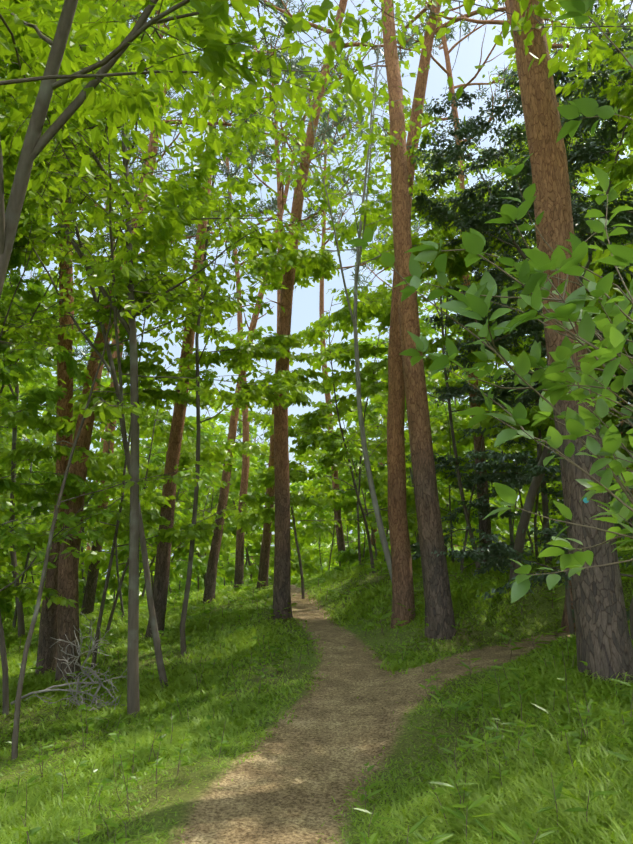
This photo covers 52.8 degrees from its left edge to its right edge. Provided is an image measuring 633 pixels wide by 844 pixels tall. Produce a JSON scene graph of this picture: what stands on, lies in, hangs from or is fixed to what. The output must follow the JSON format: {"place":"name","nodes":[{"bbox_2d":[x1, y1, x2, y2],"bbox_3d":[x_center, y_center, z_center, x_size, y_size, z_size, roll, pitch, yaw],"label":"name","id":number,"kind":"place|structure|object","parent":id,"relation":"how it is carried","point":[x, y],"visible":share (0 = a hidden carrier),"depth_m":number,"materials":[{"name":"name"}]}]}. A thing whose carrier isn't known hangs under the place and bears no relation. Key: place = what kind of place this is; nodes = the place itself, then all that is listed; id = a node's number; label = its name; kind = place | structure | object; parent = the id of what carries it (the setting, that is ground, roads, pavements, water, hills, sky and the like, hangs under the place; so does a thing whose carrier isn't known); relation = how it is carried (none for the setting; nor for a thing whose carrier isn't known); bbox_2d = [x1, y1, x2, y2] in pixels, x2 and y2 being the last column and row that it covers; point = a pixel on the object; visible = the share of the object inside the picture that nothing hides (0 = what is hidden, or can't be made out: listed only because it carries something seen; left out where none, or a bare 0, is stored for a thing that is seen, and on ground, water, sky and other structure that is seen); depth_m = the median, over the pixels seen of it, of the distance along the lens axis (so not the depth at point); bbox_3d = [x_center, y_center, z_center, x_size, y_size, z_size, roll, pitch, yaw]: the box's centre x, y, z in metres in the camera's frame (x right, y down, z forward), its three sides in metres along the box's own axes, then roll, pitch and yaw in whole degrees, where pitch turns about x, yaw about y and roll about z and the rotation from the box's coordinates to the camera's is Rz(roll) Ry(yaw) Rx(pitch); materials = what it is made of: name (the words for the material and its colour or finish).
{"place":"outdoors","nodes":[
{"label":"outdoors","id":0,"kind":"place"},
{"bbox_2d":[0,552,632,843],"bbox_3d":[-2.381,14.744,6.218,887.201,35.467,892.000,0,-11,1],"label":"ground","id":1,"kind":"structure","parent":0,"point":[288,783],"depth_m":6.25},
{"bbox_2d":[0,354,27,539],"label":"tree","id":2,"kind":"object","parent":1,"relation":"on","point":[20,434],"visible":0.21,"depth_m":19.29,"materials":[{"name":"green plant"}]},
{"bbox_2d":[0,383,39,483],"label":"tree","id":3,"kind":"object","parent":1,"relation":"on","point":[6,388],"visible":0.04,"depth_m":22.29,"materials":[{"name":"green plant"}]},
{"bbox_2d":[0,405,41,605],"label":"tree","id":4,"kind":"object","parent":1,"relation":"on","point":[4,558],"visible":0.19,"depth_m":18.96,"materials":[{"name":"green plant"}]},
{"bbox_2d":[0,502,46,578],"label":"tree","id":5,"kind":"object","parent":1,"relation":"on","point":[31,559],"visible":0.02,"depth_m":22.85,"materials":[{"name":"green plant"}]},
{"bbox_2d":[0,466,85,603],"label":"tree","id":6,"kind":"object","parent":1,"relation":"on","point":[81,582],"visible":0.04,"depth_m":23.37,"materials":[{"name":"green plant"}]},
{"bbox_2d":[0,384,92,627],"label":"tree","id":7,"kind":"object","parent":1,"relation":"on","point":[36,434],"visible":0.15,"depth_m":20.25,"materials":[{"name":"green plant"}]},
{"bbox_2d":[0,344,104,468],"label":"tree","id":8,"kind":"object","parent":1,"relation":"on","point":[9,443],"visible":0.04,"depth_m":27.32,"materials":[{"name":"green plant"}]},
{"bbox_2d":[0,251,114,715],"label":"tree","id":9,"kind":"object","parent":1,"relation":"on","point":[38,397],"visible":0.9,"depth_m":9.29,"materials":[{"name":"green plant"}]},
{"bbox_2d":[0,64,117,388],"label":"tree","id":10,"kind":"object","parent":1,"relation":"on","point":[39,288],"visible":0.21,"depth_m":13.35,"materials":[{"name":"green plant"}]},
{"bbox_2d":[0,200,119,608],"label":"tree","id":11,"kind":"object","parent":1,"relation":"on","point":[32,422],"visible":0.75,"depth_m":10.66,"materials":[{"name":"green plant"}]},
{"bbox_2d":[10,612,126,713],"bbox_3d":[-3.582,3.492,9.196,1.755,1.445,1.434,2,-11,-12],"label":"fallen dead branch","id":12,"kind":"object","parent":1,"relation":"on","point":[76,690],"visible":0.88,"depth_m":9.31,"materials":[{"name":"grey wood"}]},
{"bbox_2d":[0,212,137,578],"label":"tree","id":13,"kind":"object","parent":1,"relation":"on","point":[29,300],"visible":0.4,"depth_m":12.83,"materials":[{"name":"green plant"}]},
{"bbox_2d":[0,107,163,637],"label":"tree","id":14,"kind":"object","parent":1,"relation":"on","point":[120,462],"visible":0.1,"depth_m":17.00,"materials":[{"name":"green plant"}]},
{"bbox_2d":[44,484,128,599],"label":"tree","id":15,"kind":"object","parent":1,"relation":"on","point":[113,584],"visible":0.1,"depth_m":28.02,"materials":[{"name":"green plant"}]},
{"bbox_2d":[35,336,166,602],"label":"tree","id":16,"kind":"object","parent":1,"relation":"on","point":[94,442],"visible":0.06,"depth_m":25.98,"materials":[{"name":"green plant"}]},
{"bbox_2d":[37,402,177,616],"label":"tree","id":17,"kind":"object","parent":1,"relation":"on","point":[91,556],"visible":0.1,"depth_m":18.10,"materials":[{"name":"green plant"}]},
{"bbox_2d":[73,323,145,550],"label":"tree","id":18,"kind":"object","parent":1,"relation":"on","point":[81,389],"depth_m":43.03,"materials":[{"name":"green plant"}]},
{"bbox_2d":[35,2,195,675],"bbox_3d":[-5.061,-5.406,12.457,5.257,21.030,5.306,-3,-11,15],"label":"pine","id":19,"kind":"object","parent":1,"relation":"on","point":[46,653],"visible":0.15,"depth_m":12.32,"materials":[{"name":"brown plant"}]},
{"bbox_2d":[0,183,234,760],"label":"tree","id":20,"kind":"object","parent":1,"relation":"on","point":[32,451],"visible":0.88,"depth_m":9.04,"materials":[{"name":"green plant"}]},
{"bbox_2d":[105,550,150,600],"bbox_3d":[-11.335,10.287,39.478,3.753,4.770,3.998,-2,-11,12],"label":"bush","id":21,"kind":"object","parent":1,"relation":"on","point":[124,590],"visible":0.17,"depth_m":38.59,"materials":[{"name":"green plant"}]},
{"bbox_2d":[72,109,196,547],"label":"pine","id":22,"kind":"object","parent":1,"relation":"on","point":[135,187],"visible":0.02,"depth_m":24.69,"materials":[{"name":"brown plant"}]},
{"bbox_2d":[9,192,262,669],"bbox_3d":[-3.550,0.221,12.769,4.782,9.709,4.140,4,-12,-20],"label":"tree","id":23,"kind":"object","parent":1,"relation":"on","point":[200,530],"visible":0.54,"depth_m":12.05,"materials":[{"name":"green plant"}]},
{"bbox_2d":[102,441,185,559],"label":"tree","id":24,"kind":"object","parent":1,"relation":"on","point":[109,548],"depth_m":30.85,"materials":[{"name":"green plant"}]},
{"bbox_2d":[54,364,238,632],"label":"tree","id":25,"kind":"object","parent":1,"relation":"on","point":[161,431],"visible":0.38,"depth_m":16.42,"materials":[{"name":"green plant"}]},
{"bbox_2d":[86,425,208,590],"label":"tree","id":26,"kind":"object","parent":1,"relation":"on","point":[122,558],"visible":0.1,"depth_m":26.54,"materials":[{"name":"green plant"}]},
{"bbox_2d":[76,20,240,614],"bbox_3d":[-5.786,-3.986,21.102,6.948,21.252,4.728,-6,-12,27],"label":"pine","id":27,"kind":"object","parent":1,"relation":"on","point":[90,592],"visible":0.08,"depth_m":20.75,"materials":[{"name":"brown plant"}]},
{"bbox_2d":[0,0,329,689],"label":"tree","id":28,"kind":"object","parent":1,"relation":"on","point":[298,396],"visible":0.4,"depth_m":9.86,"materials":[{"name":"green plant"}]},
{"bbox_2d":[0,0,333,717],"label":"tree","id":29,"kind":"object","parent":1,"relation":"on","point":[202,174],"visible":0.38,"depth_m":9.79,"materials":[{"name":"green plant"}]},
{"bbox_2d":[107,453,226,573],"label":"tree","id":30,"kind":"object","parent":1,"relation":"on","point":[157,460],"visible":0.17,"depth_m":22.83,"materials":[{"name":"green plant"}]},
{"bbox_2d":[139,517,196,595],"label":"tree","id":31,"kind":"object","parent":1,"relation":"on","point":[172,580],"visible":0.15,"depth_m":35.69,"materials":[{"name":"green plant"}]},
{"bbox_2d":[110,406,240,596],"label":"tree","id":32,"kind":"object","parent":1,"relation":"on","point":[207,434],"visible":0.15,"depth_m":24.89,"materials":[{"name":"green plant"}]},
{"bbox_2d":[55,10,303,683],"bbox_3d":[-3.820,-5.009,15.183,6.315,21.126,5.363,-7,-13,31],"label":"pine","id":33,"kind":"object","parent":1,"relation":"on","point":[68,589],"visible":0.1,"depth_m":11.52,"materials":[{"name":"brown plant"}]},
{"bbox_2d":[115,408,243,554],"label":"tree","id":34,"kind":"object","parent":1,"relation":"on","point":[167,416],"visible":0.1,"depth_m":19.47,"materials":[{"name":"green plant"}]},
{"bbox_2d":[153,502,219,591],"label":"tree","id":35,"kind":"object","parent":1,"relation":"on","point":[194,585],"visible":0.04,"depth_m":37.91,"materials":[{"name":"green plant"}]},
{"bbox_2d":[62,0,329,655],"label":"tree","id":36,"kind":"object","parent":1,"relation":"on","point":[265,348],"visible":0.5,"depth_m":12.54,"materials":[{"name":"green plant"}]},
{"bbox_2d":[156,456,260,591],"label":"tree","id":37,"kind":"object","parent":1,"relation":"on","point":[227,541],"visible":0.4,"depth_m":25.04,"materials":[{"name":"green plant"}]},
{"bbox_2d":[172,476,244,586],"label":"tree","id":38,"kind":"object","parent":1,"relation":"on","point":[202,498],"visible":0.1,"depth_m":29.45,"materials":[{"name":"green plant"}]},
{"bbox_2d":[175,431,270,580],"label":"tree","id":39,"kind":"object","parent":1,"relation":"on","point":[230,570],"visible":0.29,"depth_m":26.48,"materials":[{"name":"green plant"}]},
{"bbox_2d":[174,416,274,585],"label":"tree","id":40,"kind":"object","parent":1,"relation":"on","point":[221,427],"visible":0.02,"depth_m":38.22,"materials":[{"name":"green plant"}]},
{"bbox_2d":[138,91,338,587],"bbox_3d":[-3.149,-4.548,24.619,7.478,22.000,5.733,-8,-13,34],"label":"pine","id":41,"kind":"object","parent":1,"relation":"on","point":[239,568],"visible":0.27,"depth_m":23.41,"materials":[{"name":"brown plant"}]},
{"bbox_2d":[165,388,324,580],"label":"tree","id":42,"kind":"object","parent":1,"relation":"on","point":[306,564],"visible":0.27,"depth_m":28.54,"materials":[{"name":"green plant"}]},
{"bbox_2d":[205,425,290,565],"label":"tree","id":43,"kind":"object","parent":1,"relation":"on","point":[255,435],"visible":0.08,"depth_m":44.46,"materials":[{"name":"green plant"}]},
{"bbox_2d":[205,419,293,564],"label":"tree","id":44,"kind":"object","parent":1,"relation":"on","point":[252,549],"visible":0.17,"depth_m":30.84,"materials":[{"name":"green plant"}]},
{"bbox_2d":[236,408,271,564],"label":"tree","id":45,"kind":"object","parent":1,"relation":"on","point":[239,429],"visible":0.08,"depth_m":59.08,"materials":[{"name":"green plant"}]},
{"bbox_2d":[145,0,395,638],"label":"pine","id":46,"kind":"object","parent":1,"relation":"on","point":[161,575],"visible":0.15,"depth_m":14.21,"materials":[{"name":"brown plant"}]},
{"bbox_2d":[0,0,545,297],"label":"tree","id":47,"kind":"object","parent":1,"relation":"on","point":[54,49],"visible":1,"depth_m":5.87,"materials":[{"name":"green plant"}]},
{"bbox_2d":[244,482,324,583],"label":"tree","id":48,"kind":"object","parent":1,"relation":"on","point":[302,540],"visible":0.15,"depth_m":35.35,"materials":[{"name":"green plant"}]},
{"bbox_2d":[202,51,369,603],"bbox_3d":[-0.960,-4.135,21.166,6.152,20.299,6.869,4,-12,-18],"label":"pine","id":49,"kind":"object","parent":1,"relation":"on","point":[210,582],"visible":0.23,"depth_m":20.70,"materials":[{"name":"green plant"}]},
{"bbox_2d":[215,326,375,598],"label":"tree","id":50,"kind":"object","parent":1,"relation":"on","point":[267,514],"visible":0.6,"depth_m":17.13,"materials":[{"name":"green plant"}]},
{"bbox_2d":[225,85,389,566],"bbox_3d":[-0.192,-4.564,26.814,7.952,21.786,5.776,0,-11,1],"label":"tree","id":51,"kind":"object","parent":1,"relation":"on","point":[340,536],"visible":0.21,"depth_m":26.79,"materials":[{"name":"green plant"}]},
{"bbox_2d":[210,0,409,587],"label":"pine","id":52,"kind":"object","parent":1,"relation":"on","point":[263,573],"visible":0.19,"depth_m":21.23,"materials":[{"name":"green plant"}]},
{"bbox_2d":[291,540,336,584],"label":"bush","id":53,"kind":"object","parent":1,"relation":"on","point":[324,559],"visible":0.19,"depth_m":44.13,"materials":[{"name":"green plant"}]},
{"bbox_2d":[0,541,632,843],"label":"grass","id":54,"kind":"structure","parent":1,"relation":"on","point":[613,814],"depth_m":6.22,"materials":[{"name":"green plant"}]},
{"bbox_2d":[0,545,632,843],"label":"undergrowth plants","id":55,"kind":"object","parent":1,"relation":"on","point":[372,838],"visible":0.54,"depth_m":5.50,"materials":[{"name":"green plant"}]},
{"bbox_2d":[290,469,353,575],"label":"tree","id":56,"kind":"object","parent":1,"relation":"on","point":[305,555],"visible":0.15,"depth_m":32.05,"materials":[{"name":"green plant"}]},
{"bbox_2d":[291,448,360,550],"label":"tree","id":57,"kind":"object","parent":1,"relation":"on","point":[327,540],"depth_m":44.21,"materials":[{"name":"green plant"}]},
{"bbox_2d":[290,430,384,570],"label":"tree","id":58,"kind":"object","parent":1,"relation":"on","point":[297,488],"visible":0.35,"depth_m":28.38,"materials":[{"name":"green plant"}]},
{"bbox_2d":[300,459,390,561],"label":"tree","id":59,"kind":"object","parent":1,"relation":"on","point":[379,553],"visible":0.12,"depth_m":31.30,"materials":[{"name":"green plant"}]},
{"bbox_2d":[308,485,382,550],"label":"tree","id":60,"kind":"object","parent":1,"relation":"on","point":[329,516],"visible":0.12,"depth_m":33.67,"materials":[{"name":"green plant"}]},
{"bbox_2d":[257,291,444,573],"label":"tree","id":61,"kind":"object","parent":1,"relation":"on","point":[323,441],"visible":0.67,"depth_m":16.30,"materials":[{"name":"green plant"}]},
{"bbox_2d":[292,398,413,562],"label":"tree","id":62,"kind":"object","parent":1,"relation":"on","point":[346,505],"visible":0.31,"depth_m":21.07,"materials":[{"name":"green plant"}]},
{"bbox_2d":[264,0,442,618],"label":"pine","id":63,"kind":"object","parent":1,"relation":"on","point":[282,580],"visible":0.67,"depth_m":13.72,"materials":[{"name":"brown plant"}]},
{"bbox_2d":[310,452,408,566],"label":"tree","id":64,"kind":"object","parent":1,"relation":"on","point":[348,554],"visible":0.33,"depth_m":22.71,"materials":[{"name":"green plant"}]},
{"bbox_2d":[338,403,416,537],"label":"tree","id":65,"kind":"object","parent":1,"relation":"on","point":[411,533],"visible":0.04,"depth_m":30.57,"materials":[{"name":"green plant"}]},
{"bbox_2d":[291,283,465,564],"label":"tree","id":66,"kind":"object","parent":1,"relation":"on","point":[376,447],"visible":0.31,"depth_m":18.76,"materials":[{"name":"green plant"}]},
{"bbox_2d":[231,0,534,581],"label":"tree","id":67,"kind":"object","parent":1,"relation":"on","point":[319,265],"visible":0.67,"depth_m":13.55,"materials":[{"name":"green plant"}]},
{"bbox_2d":[335,333,440,488],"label":"tree","id":68,"kind":"object","parent":1,"relation":"on","point":[337,441],"visible":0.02,"depth_m":27.53,"materials":[{"name":"green plant"}]},
{"bbox_2d":[349,178,442,559],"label":"tree","id":69,"kind":"object","parent":1,"relation":"on","point":[416,227],"visible":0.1,"depth_m":36.48,"materials":[{"name":"green plant"}]},
{"bbox_2d":[353,455,463,548],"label":"tree","id":70,"kind":"object","parent":1,"relation":"on","point":[457,540],"visible":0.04,"depth_m":23.88,"materials":[{"name":"green plant"}]},
{"bbox_2d":[344,325,475,560],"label":"tree","id":71,"kind":"object","parent":1,"relation":"on","point":[440,409],"visible":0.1,"depth_m":24.23,"materials":[{"name":"green plant"}]},
{"bbox_2d":[370,0,455,639],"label":"pine","id":72,"kind":"object","parent":1,"relation":"on","point":[439,618],"visible":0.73,"depth_m":10.79,"materials":[{"name":"brown plant"}]},
{"bbox_2d":[354,352,476,541],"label":"tree","id":73,"kind":"object","parent":1,"relation":"on","point":[443,494],"visible":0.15,"depth_m":22.89,"materials":[{"name":"green plant"}]},
{"bbox_2d":[363,332,477,478],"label":"tree","id":74,"kind":"object","parent":1,"relation":"on","point":[441,445],"visible":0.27,"depth_m":19.97,"materials":[{"name":"green plant"}]},
{"bbox_2d":[347,275,493,556],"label":"tree","id":75,"kind":"object","parent":1,"relation":"on","point":[434,413],"visible":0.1,"depth_m":27.54,"materials":[{"name":"green plant"}]},
{"bbox_2d":[310,141,558,571],"bbox_3d":[2.824,-2.091,16.025,5.988,12.145,7.275,4,-12,-21],"label":"tree","id":76,"kind":"object","parent":1,"relation":"on","point":[342,316],"visible":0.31,"depth_m":15.66,"materials":[{"name":"green plant"}]},
{"bbox_2d":[375,376,507,562],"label":"tree","id":77,"kind":"object","parent":1,"relation":"on","point":[410,497],"visible":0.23,"depth_m":17.59,"materials":[{"name":"green plant"}]},
{"bbox_2d":[378,0,553,563],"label":"pine","id":78,"kind":"object","parent":1,"relation":"on","point":[485,525],"visible":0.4,"depth_m":18.77,"materials":[{"name":"green plant"}]},
{"bbox_2d":[368,0,575,628],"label":"pine","id":79,"kind":"object","parent":1,"relation":"on","point":[402,582],"visible":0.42,"depth_m":12.26,"materials":[{"name":"brown plant"}]},
{"bbox_2d":[439,446,516,541],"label":"tree","id":80,"kind":"object","parent":1,"relation":"on","point":[497,525],"visible":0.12,"depth_m":27.45,"materials":[{"name":"green plant"}]},
{"bbox_2d":[405,402,554,573],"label":"tree","id":81,"kind":"object","parent":1,"relation":"on","point":[415,547],"visible":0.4,"depth_m":14.67,"materials":[{"name":"green plant"}]},
{"bbox_2d":[427,256,544,541],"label":"tree","id":82,"kind":"object","parent":1,"relation":"on","point":[456,418],"visible":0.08,"depth_m":21.76,"materials":[{"name":"green plant"}]},
{"bbox_2d":[346,0,632,602],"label":"leaf shrub","id":83,"kind":"object","parent":1,"relation":"on","point":[557,384],"visible":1,"depth_m":3.08,"materials":[{"name":"green plant"}]},
{"bbox_2d":[437,438,541,523],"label":"tree","id":84,"kind":"object","parent":1,"relation":"on","point":[512,510],"visible":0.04,"depth_m":24.87,"materials":[{"name":"green plant"}]},
{"bbox_2d":[453,359,560,553],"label":"tree","id":85,"kind":"object","parent":1,"relation":"on","point":[514,447],"visible":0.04,"depth_m":18.27,"materials":[{"name":"green plant"}]},
{"bbox_2d":[392,0,632,563],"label":"tree","id":86,"kind":"object","parent":1,"relation":"on","point":[594,180],"visible":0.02,"depth_m":16.25,"materials":[{"name":"green plant"}]},
{"bbox_2d":[406,0,632,580],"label":"evergreen tree","id":87,"kind":"object","parent":1,"relation":"on","point":[589,150],"visible":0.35,"depth_m":11.30,"materials":[{"name":"green plant"}]},
{"bbox_2d":[418,0,632,631],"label":"pine","id":88,"kind":"object","parent":1,"relation":"on","point":[564,622],"visible":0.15,"depth_m":12.83,"materials":[{"name":"brown plant"}]},
{"bbox_2d":[421,0,632,127],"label":"tree","id":89,"kind":"object","parent":1,"relation":"on","point":[616,63],"visible":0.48,"depth_m":8.91,"materials":[{"name":"green plant"}]},
{"bbox_2d":[492,457,566,548],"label":"tree","id":90,"kind":"object","parent":1,"relation":"on","point":[507,537],"visible":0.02,"depth_m":24.09,"materials":[{"name":"green plant"}]},
{"bbox_2d":[431,347,632,636],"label":"evergreen tree","id":91,"kind":"object","parent":1,"relation":"on","point":[494,561],"visible":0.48,"depth_m":9.44,"materials":[{"name":"green plant"}]},
{"bbox_2d":[441,363,632,561],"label":"evergreen tree","id":92,"kind":"object","parent":1,"relation":"on","point":[515,481],"visible":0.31,"depth_m":14.09,"materials":[{"name":"green plant"}]},
{"bbox_2d":[441,238,632,498],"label":"evergreen tree","id":93,"kind":"object","parent":1,"relation":"on","point":[465,481],"visible":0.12,"depth_m":14.56,"materials":[{"name":"green plant"}]},
{"bbox_2d":[445,0,632,538],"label":"tree","id":94,"kind":"object","parent":1,"relation":"on","point":[547,11],"visible":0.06,"depth_m":24.53,"materials":[{"name":"green plant"}]},
{"bbox_2d":[472,67,632,441],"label":"tree","id":95,"kind":"object","parent":1,"relation":"on","point":[621,169],"visible":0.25,"depth_m":8.92,"materials":[{"name":"green plant"}]},
{"bbox_2d":[477,307,632,639],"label":"tree","id":96,"kind":"object","parent":1,"relation":"on","point":[543,577],"visible":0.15,"depth_m":7.78,"materials":[{"name":"green plant"}]},
{"bbox_2d":[493,85,630,410],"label":"tree","id":97,"kind":"object","parent":1,"relation":"on","point":[498,407],"depth_m":20.55,"materials":[{"name":"green plant"}]},
{"bbox_2d":[492,0,632,689],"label":"pine","id":98,"kind":"object","parent":1,"relation":"on","point":[604,647],"visible":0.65,"depth_m":6.64,"materials":[{"name":"brown plant"}]},
{"bbox_2d":[510,1,614,74],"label":"leaves","id":99,"kind":"object","parent":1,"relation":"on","point":[583,64],"visible":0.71,"depth_m":7.47,"materials":[{"name":"green plant"}]},
{"bbox_2d":[501,356,625,499],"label":"tree","id":100,"kind":"object","parent":1,"relation":"on","point":[553,487],"visible":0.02,"depth_m":20.93,"materials":[{"name":"green plant"}]},
{"bbox_2d":[511,0,632,465],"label":"tree","id":101,"kind":"object","parent":1,"relation":"on","point":[554,65],"visible":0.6,"depth_m":6.42,"materials":[{"name":"green plant"}]},
{"bbox_2d":[519,354,632,526],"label":"tree","id":102,"kind":"object","parent":1,"relation":"on","point":[554,499],"visible":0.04,"depth_m":17.46,"materials":[{"name":"green plant"}]},
{"bbox_2d":[552,22,632,361],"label":"tree","id":103,"kind":"object","parent":1,"relation":"on","point":[599,187],"visible":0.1,"depth_m":10.77,"materials":[{"name":"green plant"}]},
{"bbox_2d":[7,0,632,577],"label":"sky","id":104,"kind":"structure","parent":0,"point":[305,303],"materials":[{"name":"white"}]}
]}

